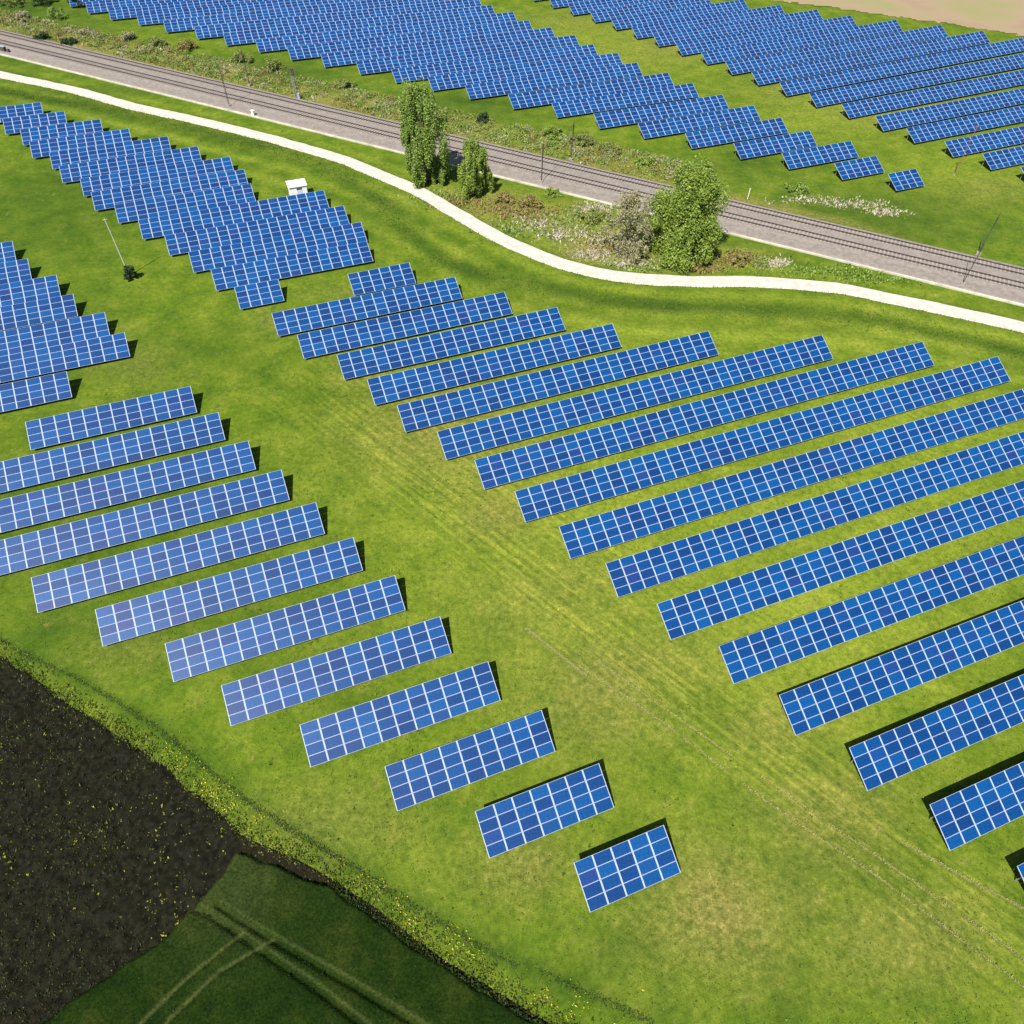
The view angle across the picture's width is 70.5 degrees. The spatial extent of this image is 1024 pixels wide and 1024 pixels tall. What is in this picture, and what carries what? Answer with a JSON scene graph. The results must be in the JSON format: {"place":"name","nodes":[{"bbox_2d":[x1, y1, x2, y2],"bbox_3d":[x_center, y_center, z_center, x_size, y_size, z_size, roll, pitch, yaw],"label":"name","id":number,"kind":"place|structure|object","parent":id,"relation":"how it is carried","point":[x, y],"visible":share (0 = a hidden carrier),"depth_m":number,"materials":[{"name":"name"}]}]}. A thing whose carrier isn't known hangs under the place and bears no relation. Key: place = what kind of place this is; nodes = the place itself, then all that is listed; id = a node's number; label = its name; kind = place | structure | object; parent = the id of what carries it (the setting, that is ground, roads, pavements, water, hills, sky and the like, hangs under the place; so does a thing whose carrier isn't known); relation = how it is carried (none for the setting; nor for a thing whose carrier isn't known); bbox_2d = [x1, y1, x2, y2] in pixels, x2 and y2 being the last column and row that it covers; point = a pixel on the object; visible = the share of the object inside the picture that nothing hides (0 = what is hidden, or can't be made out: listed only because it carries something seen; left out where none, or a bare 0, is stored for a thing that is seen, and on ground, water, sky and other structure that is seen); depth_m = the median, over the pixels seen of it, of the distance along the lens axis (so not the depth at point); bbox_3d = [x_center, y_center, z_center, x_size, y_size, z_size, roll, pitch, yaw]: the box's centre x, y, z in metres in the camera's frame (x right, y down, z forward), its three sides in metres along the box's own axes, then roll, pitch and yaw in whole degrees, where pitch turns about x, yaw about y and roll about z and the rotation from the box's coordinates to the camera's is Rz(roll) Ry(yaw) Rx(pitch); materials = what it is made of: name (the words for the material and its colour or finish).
{"place":"outdoors","nodes":[
{"label":"outdoors","id":0,"kind":"place"},
{"bbox_2d":[0,656,241,1023],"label":"ploughed field","id":1,"kind":"structure","parent":0,"point":[182,817],"depth_m":61.08,"materials":[{"name":"soil"}]},
{"bbox_2d":[0,653,230,1022],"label":"soil weeds","id":2,"kind":"object","parent":1,"relation":"on","point":[43,833],"visible":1,"depth_m":60.73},
{"bbox_2d":[42,851,536,1023],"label":"crop field","id":3,"kind":"structure","parent":0,"point":[152,962],"depth_m":55.30,"materials":[{"name":"green plant"}]},
{"bbox_2d":[0,0,1023,1023],"bbox_3d":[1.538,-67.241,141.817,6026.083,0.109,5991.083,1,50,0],"label":"ground","id":4,"kind":"structure","parent":0,"point":[174,318],"depth_m":78.86,"materials":[{"name":"green plant"}]},
{"bbox_2d":[0,275,60,306],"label":"solar table","id":5,"kind":"object","parent":4,"relation":"on","point":[28,291],"visible":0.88,"depth_m":110.76,"materials":[{"name":"glass"}]},
{"bbox_2d":[0,371,71,411],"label":"solar table","id":6,"kind":"object","parent":4,"relation":"on","point":[23,393],"visible":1,"depth_m":96.09,"materials":[{"name":"glass"}]},
{"bbox_2d":[0,294,77,330],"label":"solar table","id":7,"kind":"object","parent":4,"relation":"on","point":[32,313],"visible":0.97,"depth_m":107.33,"materials":[{"name":"glass"}]},
{"bbox_2d":[0,312,109,356],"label":"solar table","id":8,"kind":"object","parent":4,"relation":"on","point":[36,337],"visible":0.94,"depth_m":104.02,"materials":[{"name":"glass"}]},
{"bbox_2d":[0,332,129,382],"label":"solar table","id":9,"kind":"object","parent":4,"relation":"on","point":[16,366],"visible":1,"depth_m":100.72,"materials":[{"name":"glass"}]},
{"bbox_2d":[29,129,131,158],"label":"solar table","id":10,"kind":"object","parent":4,"relation":"on","point":[42,148],"visible":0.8,"depth_m":143.12,"materials":[{"name":"glass"}]},
{"bbox_2d":[49,136,170,169],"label":"solar table","id":11,"kind":"object","parent":4,"relation":"on","point":[88,154],"visible":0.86,"depth_m":140.77,"materials":[{"name":"glass"}]},
{"bbox_2d":[25,386,196,449],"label":"solar table","id":12,"kind":"object","parent":4,"relation":"on","point":[51,430],"visible":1,"depth_m":93.06,"materials":[{"name":"glass"}]},
{"bbox_2d":[0,412,224,492],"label":"solar table","id":13,"kind":"object","parent":4,"relation":"on","point":[76,459],"visible":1,"depth_m":89.15,"materials":[{"name":"glass"}]},
{"bbox_2d":[0,441,255,532],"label":"solar table","id":14,"kind":"object","parent":4,"relation":"on","point":[72,498],"visible":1,"depth_m":85.61,"materials":[{"name":"glass"}]},
{"bbox_2d":[59,146,201,183],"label":"solar table","id":15,"kind":"object","parent":4,"relation":"on","point":[120,164],"visible":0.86,"depth_m":137.67,"materials":[{"name":"glass"}]},
{"bbox_2d":[0,470,289,574],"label":"solar table","id":16,"kind":"object","parent":4,"relation":"on","point":[59,542],"visible":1,"depth_m":82.19,"materials":[{"name":"glass"}]},
{"bbox_2d":[80,157,233,196],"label":"solar table","id":17,"kind":"object","parent":4,"relation":"on","point":[140,177],"visible":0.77,"depth_m":134.86,"materials":[{"name":"glass"}]},
{"bbox_2d":[91,169,247,210],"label":"solar table","id":18,"kind":"object","parent":4,"relation":"on","point":[106,199],"visible":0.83,"depth_m":131.61,"materials":[{"name":"glass"}]},
{"bbox_2d":[31,502,324,612],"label":"solar table","id":19,"kind":"object","parent":4,"relation":"on","point":[202,549],"visible":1,"depth_m":79.09,"materials":[{"name":"glass"}]},
{"bbox_2d":[114,183,255,223],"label":"solar table","id":20,"kind":"object","parent":4,"relation":"on","point":[155,207],"visible":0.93,"depth_m":128.57,"materials":[{"name":"glass"}]},
{"bbox_2d":[95,537,362,645],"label":"solar table","id":21,"kind":"object","parent":4,"relation":"on","point":[227,587],"visible":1,"depth_m":76.36,"materials":[{"name":"glass"}]},
{"bbox_2d":[138,190,328,239],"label":"solar table","id":22,"kind":"object","parent":4,"relation":"on","point":[154,227],"visible":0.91,"depth_m":126.27,"materials":[{"name":"glass"}]},
{"bbox_2d":[136,0,372,25],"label":"solar table","id":23,"kind":"object","parent":4,"relation":"on","point":[153,17],"visible":0.75,"depth_m":195.35,"materials":[{"name":"glass"}]},
{"bbox_2d":[165,206,348,255],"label":"solar table","id":24,"kind":"object","parent":4,"relation":"on","point":[246,231],"visible":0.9,"depth_m":123.03,"materials":[{"name":"glass"}]},
{"bbox_2d":[188,222,366,272],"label":"solar table","id":25,"kind":"object","parent":4,"relation":"on","point":[291,244],"visible":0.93,"depth_m":119.75,"materials":[{"name":"glass"}]},
{"bbox_2d":[165,575,404,681],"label":"solar table","id":26,"kind":"object","parent":4,"relation":"on","point":[210,649],"visible":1,"depth_m":73.62,"materials":[{"name":"glass"}]},
{"bbox_2d":[211,241,372,290],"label":"solar table","id":27,"kind":"object","parent":4,"relation":"on","point":[344,256],"visible":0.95,"depth_m":116.26,"materials":[{"name":"glass"}]},
{"bbox_2d":[0,633,592,1023],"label":"verge grass","id":28,"kind":"structure","parent":4,"relation":"on","point":[104,719],"depth_m":61.53,"materials":[{"name":"green plant"}]},
{"bbox_2d":[163,0,450,32],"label":"solar table","id":29,"kind":"object","parent":4,"relation":"on","point":[177,24],"visible":0.81,"depth_m":194.00,"materials":[{"name":"glass"}]},
{"bbox_2d":[0,637,654,1023],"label":"uncut grass","id":30,"kind":"structure","parent":4,"relation":"on","point":[134,715],"depth_m":61.54,"materials":[{"name":"green plant"}]},
{"bbox_2d":[221,617,450,725],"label":"solar table","id":31,"kind":"object","parent":4,"relation":"on","point":[307,681],"visible":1,"depth_m":70.67,"materials":[{"name":"glass"}]},
{"bbox_2d":[194,0,481,39],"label":"solar table","id":32,"kind":"object","parent":4,"relation":"on","point":[216,30],"visible":0.75,"depth_m":192.35,"materials":[{"name":"glass"}]},
{"bbox_2d":[0,9,693,184],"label":"green scrub","id":33,"kind":"object","parent":4,"relation":"on","point":[358,92],"visible":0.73,"depth_m":164.64,"materials":[{"name":"green plant"}]},
{"bbox_2d":[223,5,494,45],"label":"solar table","id":34,"kind":"object","parent":4,"relation":"on","point":[244,37],"visible":0.81,"depth_m":189.23,"materials":[{"name":"glass"}]},
{"bbox_2d":[272,277,461,335],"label":"solar table","id":35,"kind":"object","parent":4,"relation":"on","point":[343,311],"visible":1,"depth_m":109.44,"materials":[{"name":"glass"}]},
{"bbox_2d":[347,262,415,295],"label":"solar table","id":36,"kind":"object","parent":4,"relation":"on","point":[384,278],"visible":0.99,"depth_m":114.24,"materials":[{"name":"glass"}]},
{"bbox_2d":[255,12,516,51],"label":"solar table","id":37,"kind":"object","parent":4,"relation":"on","point":[264,45],"visible":0.77,"depth_m":186.28,"materials":[{"name":"glass"}]},
{"bbox_2d":[234,835,549,1023],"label":"mud strip","id":38,"kind":"object","parent":4,"relation":"on","point":[269,856],"visible":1,"depth_m":60.06,"materials":[{"name":"brown soil"}]},
{"bbox_2d":[300,661,499,766],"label":"solar table","id":39,"kind":"object","parent":4,"relation":"on","point":[417,695],"visible":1,"depth_m":67.94,"materials":[{"name":"glass"}]},
{"bbox_2d":[297,292,512,358],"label":"solar table","id":40,"kind":"object","parent":4,"relation":"on","point":[414,322],"visible":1,"depth_m":106.59,"materials":[{"name":"glass"}]},
{"bbox_2d":[287,20,532,59],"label":"solar table","id":41,"kind":"object","parent":4,"relation":"on","point":[302,52],"visible":0.76,"depth_m":182.72,"materials":[{"name":"glass"}]},
{"bbox_2d":[399,76,451,189],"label":"tall tree","id":42,"kind":"object","parent":4,"relation":"on","point":[417,107],"visible":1,"depth_m":129.69,"materials":[{"name":"green plant"}]},
{"bbox_2d":[320,28,554,67],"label":"solar table","id":43,"kind":"object","parent":4,"relation":"on","point":[341,58],"visible":0.84,"depth_m":179.79,"materials":[{"name":"glass"}]},
{"bbox_2d":[337,307,565,379],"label":"solar table","id":44,"kind":"object","parent":4,"relation":"on","point":[456,341],"visible":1,"depth_m":103.99,"materials":[{"name":"glass"}]},
{"bbox_2d":[356,35,578,74],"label":"solar table","id":45,"kind":"object","parent":4,"relation":"on","point":[375,66],"visible":0.85,"depth_m":176.85,"materials":[{"name":"glass"}]},
{"bbox_2d":[385,710,554,810],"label":"solar table","id":46,"kind":"object","parent":4,"relation":"on","point":[534,729],"visible":1,"depth_m":65.23,"materials":[{"name":"glass"}]},
{"bbox_2d":[457,134,494,199],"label":"young tree","id":47,"kind":"object","parent":4,"relation":"on","point":[476,155],"visible":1,"depth_m":130.04,"materials":[{"name":"green plant"}]},
{"bbox_2d":[367,324,621,404],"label":"solar table","id":48,"kind":"object","parent":4,"relation":"on","point":[443,375],"visible":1,"depth_m":101.10,"materials":[{"name":"glass"}]},
{"bbox_2d":[391,44,597,83],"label":"solar table","id":49,"kind":"object","parent":4,"relation":"on","point":[425,72],"visible":0.86,"depth_m":173.46,"materials":[{"name":"glass"}]},
{"bbox_2d":[0,30,1023,303],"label":"railway ballast","id":50,"kind":"structure","parent":4,"relation":"on","point":[856,256],"depth_m":138.64,"materials":[{"name":"grey gravel"}]},
{"bbox_2d":[0,39,1023,289],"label":"railway track","id":51,"kind":"structure","parent":50,"relation":"on","point":[280,109],"depth_m":141.22,"materials":[{"name":"metal"}]},
{"bbox_2d":[0,31,1023,275],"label":"railway track","id":52,"kind":"structure","parent":50,"relation":"on","point":[502,151],"depth_m":143.79,"materials":[{"name":"metal"}]},
{"bbox_2d":[0,53,1023,306],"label":"cable trough","id":53,"kind":"object","parent":4,"relation":"on","point":[546,187],"visible":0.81,"depth_m":135.44,"materials":[{"name":"concrete"}]},
{"bbox_2d":[1,85,1023,371],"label":"long grass swath","id":54,"kind":"object","parent":4,"relation":"on","point":[503,267],"visible":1,"depth_m":118.16,"materials":[{"name":"green plant"}]},
{"bbox_2d":[428,53,622,90],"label":"solar table","id":55,"kind":"object","parent":4,"relation":"on","point":[449,81],"visible":0.91,"depth_m":170.42,"materials":[{"name":"glass"}]},
{"bbox_2d":[475,763,613,857],"bbox_3d":[2.904,25.921,62.844,11.676,2.375,3.554,-16,52,-14],"label":"solar table","id":56,"kind":"object","parent":4,"relation":"on","point":[569,812],"visible":1,"depth_m":62.51,"materials":[{"name":"glass"}]},
{"bbox_2d":[465,63,642,99],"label":"solar table","id":57,"kind":"object","parent":4,"relation":"on","point":[526,84],"visible":0.98,"depth_m":167.17,"materials":[{"name":"glass"}]},
{"bbox_2d":[397,331,717,431],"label":"solar table","id":58,"kind":"object","parent":4,"relation":"on","point":[432,411],"visible":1,"depth_m":98.90,"materials":[{"name":"glass"}]},
{"bbox_2d":[508,73,673,109],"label":"solar table","id":59,"kind":"object","parent":4,"relation":"on","point":[546,96],"visible":0.91,"depth_m":163.70,"materials":[{"name":"glass"}]},
{"bbox_2d":[412,190,791,274],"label":"rust undergrowth","id":60,"kind":"object","parent":4,"relation":"on","point":[714,267],"visible":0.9,"depth_m":129.54,"materials":[{"name":"brown plant"}]},
{"bbox_2d":[552,83,698,117],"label":"solar table","id":61,"kind":"object","parent":4,"relation":"on","point":[572,108],"visible":0.98,"depth_m":160.60,"materials":[{"name":"glass"}]},
{"bbox_2d":[598,189,655,262],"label":"budding tree","id":62,"kind":"object","parent":4,"relation":"on","point":[631,203],"visible":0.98,"depth_m":118.60,"materials":[{"name":"beige plant"}]},
{"bbox_2d":[574,825,680,911],"bbox_3d":[9.530,29.536,59.955,8.334,2.375,3.552,-16,52,-14],"label":"solar table","id":63,"kind":"object","parent":4,"relation":"on","point":[633,872],"visible":1,"depth_m":59.65,"materials":[{"name":"glass"}]},
{"bbox_2d":[437,335,832,459],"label":"solar table","id":64,"kind":"object","parent":4,"relation":"on","point":[584,409],"visible":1,"depth_m":97.00,"materials":[{"name":"glass"}]},
{"bbox_2d":[397,184,921,286],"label":"green undergrowth","id":65,"kind":"object","parent":4,"relation":"on","point":[644,267],"visible":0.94,"depth_m":120.28,"materials":[{"name":"green plant"}]},
{"bbox_2d":[594,95,728,129],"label":"solar table","id":66,"kind":"object","parent":4,"relation":"on","point":[657,111],"visible":0.97,"depth_m":157.00,"materials":[{"name":"glass"}]},
{"bbox_2d":[611,0,748,30],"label":"solar table","id":67,"kind":"object","parent":4,"relation":"on","point":[625,22],"visible":0.9,"depth_m":198.67,"materials":[{"name":"glass"}]},
{"bbox_2d":[644,153,731,274],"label":"willow tree","id":68,"kind":"object","parent":4,"relation":"on","point":[693,202],"visible":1,"depth_m":115.53,"materials":[{"name":"green plant"}]},
{"bbox_2d":[638,105,760,138],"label":"solar table","id":69,"kind":"object","parent":4,"relation":"on","point":[682,124],"visible":0.99,"depth_m":153.83,"materials":[{"name":"glass"}]},
{"bbox_2d":[474,341,933,488],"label":"solar table","id":70,"kind":"object","parent":4,"relation":"on","point":[545,457],"visible":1,"depth_m":94.83,"materials":[{"name":"glass"}]},
{"bbox_2d":[632,5,784,39],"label":"solar table","id":71,"kind":"object","parent":4,"relation":"on","point":[648,31],"visible":0.89,"depth_m":195.14,"materials":[{"name":"glass"}]},
{"bbox_2d":[490,193,936,270],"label":"pale dry stalks","id":72,"kind":"object","parent":4,"relation":"on","point":[773,263],"visible":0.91,"depth_m":126.79,"materials":[{"name":"beige plant"}]},
{"bbox_2d":[685,118,788,148],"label":"solar table","id":73,"kind":"object","parent":4,"relation":"on","point":[732,134],"visible":0.98,"depth_m":150.57,"materials":[{"name":"glass"}]},
{"bbox_2d":[653,10,822,46],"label":"solar table","id":74,"kind":"object","parent":4,"relation":"on","point":[669,38],"visible":0.89,"depth_m":192.29,"materials":[{"name":"glass"}]},
{"bbox_2d":[515,356,1010,521],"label":"solar table","id":75,"kind":"object","parent":4,"relation":"on","point":[700,455],"visible":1,"depth_m":92.07,"materials":[{"name":"glass"}]},
{"bbox_2d":[676,15,856,55],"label":"solar table","id":76,"kind":"object","parent":4,"relation":"on","point":[718,42],"visible":0.92,"depth_m":188.90,"materials":[{"name":"glass"}]},
{"bbox_2d":[525,627,1023,987],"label":"flattened grass tracks","id":77,"kind":"object","parent":4,"relation":"on","point":[920,852],"visible":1,"depth_m":62.27},
{"bbox_2d":[733,131,816,159],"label":"solar table","id":78,"kind":"object","parent":4,"relation":"on","point":[771,145],"visible":0.99,"depth_m":147.26,"materials":[{"name":"glass"}]},
{"bbox_2d":[559,389,1023,558],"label":"solar table","id":79,"kind":"object","parent":4,"relation":"on","point":[713,495],"visible":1,"depth_m":88.22,"materials":[{"name":"glass"}]},
{"bbox_2d":[701,20,902,64],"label":"solar table","id":80,"kind":"object","parent":4,"relation":"on","point":[785,44],"visible":0.98,"depth_m":186.10,"materials":[{"name":"glass"}]},
{"bbox_2d":[605,431,1023,596],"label":"solar table","id":81,"kind":"object","parent":4,"relation":"on","point":[786,525],"visible":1,"depth_m":84.16,"materials":[{"name":"glass"}]},
{"bbox_2d":[782,141,858,169],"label":"solar table","id":82,"kind":"object","parent":4,"relation":"on","point":[818,155],"visible":1,"depth_m":144.58,"materials":[{"name":"glass"}]},
{"bbox_2d":[726,25,947,74],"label":"solar table","id":83,"kind":"object","parent":4,"relation":"on","point":[786,58],"visible":0.99,"depth_m":182.78,"materials":[{"name":"glass"}]},
{"bbox_2d":[657,480,1023,639],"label":"solar table","id":84,"kind":"object","parent":4,"relation":"on","point":[852,552],"visible":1,"depth_m":80.03,"materials":[{"name":"glass"}]},
{"bbox_2d":[752,31,989,85],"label":"solar table","id":85,"kind":"object","parent":4,"relation":"on","point":[795,71],"visible":0.98,"depth_m":179.43,"materials":[{"name":"glass"}]},
{"bbox_2d":[719,536,1023,683],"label":"solar table","id":86,"kind":"object","parent":4,"relation":"on","point":[845,629],"visible":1,"depth_m":75.94,"materials":[{"name":"glass"}]},
{"bbox_2d":[779,600,1023,735],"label":"solar table","id":87,"kind":"object","parent":4,"relation":"on","point":[897,674],"visible":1,"depth_m":71.69,"materials":[{"name":"glass"}]},
{"bbox_2d":[779,38,1023,95],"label":"solar table","id":88,"kind":"object","parent":4,"relation":"on","point":[843,78],"visible":1,"depth_m":175.81,"materials":[{"name":"glass"}]},
{"bbox_2d":[809,53,1023,106],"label":"solar table","id":89,"kind":"object","parent":4,"relation":"on","point":[888,85],"visible":1,"depth_m":170.49,"materials":[{"name":"glass"}]},
{"bbox_2d":[842,70,1023,118],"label":"solar table","id":90,"kind":"object","parent":4,"relation":"on","point":[872,106],"visible":1,"depth_m":165.32,"materials":[{"name":"glass"}]},
{"bbox_2d":[849,674,1023,790],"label":"solar table","id":91,"kind":"object","parent":4,"relation":"on","point":[881,759],"visible":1,"depth_m":67.44,"materials":[{"name":"glass"}]},
{"bbox_2d":[875,88,1023,131],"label":"solar table","id":92,"kind":"object","parent":4,"relation":"on","point":[916,116],"visible":0.99,"depth_m":159.84,"materials":[{"name":"glass"}]},
{"bbox_2d":[906,105,1023,143],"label":"solar table","id":93,"kind":"object","parent":4,"relation":"on","point":[951,127],"visible":1,"depth_m":154.93,"materials":[{"name":"glass"}]},
{"bbox_2d":[929,761,1023,850],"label":"solar table","id":94,"kind":"object","parent":4,"relation":"on","point":[976,810],"visible":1,"depth_m":63.18,"materials":[{"name":"glass"}]},
{"bbox_2d":[944,126,1023,157],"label":"solar table","id":95,"kind":"object","parent":4,"relation":"on","point":[993,140],"visible":1,"depth_m":149.63,"materials":[{"name":"glass"}]},
{"bbox_2d":[0,71,1023,332],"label":"gravel path","id":96,"kind":"structure","parent":0,"point":[478,227],"depth_m":120.91,"materials":[{"name":"beige gravel"}]},
{"bbox_2d":[0,365,1023,1023],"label":"meadow grass tufts","id":97,"kind":"object","parent":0,"point":[584,711],"visible":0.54,"depth_m":69.16,"materials":[{"name":"green plant"}]},
{"bbox_2d":[773,0,1023,35],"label":"stubble field","id":98,"kind":"structure","parent":0,"point":[1006,16],"depth_m":208.30,"materials":[{"name":"beige plant"}]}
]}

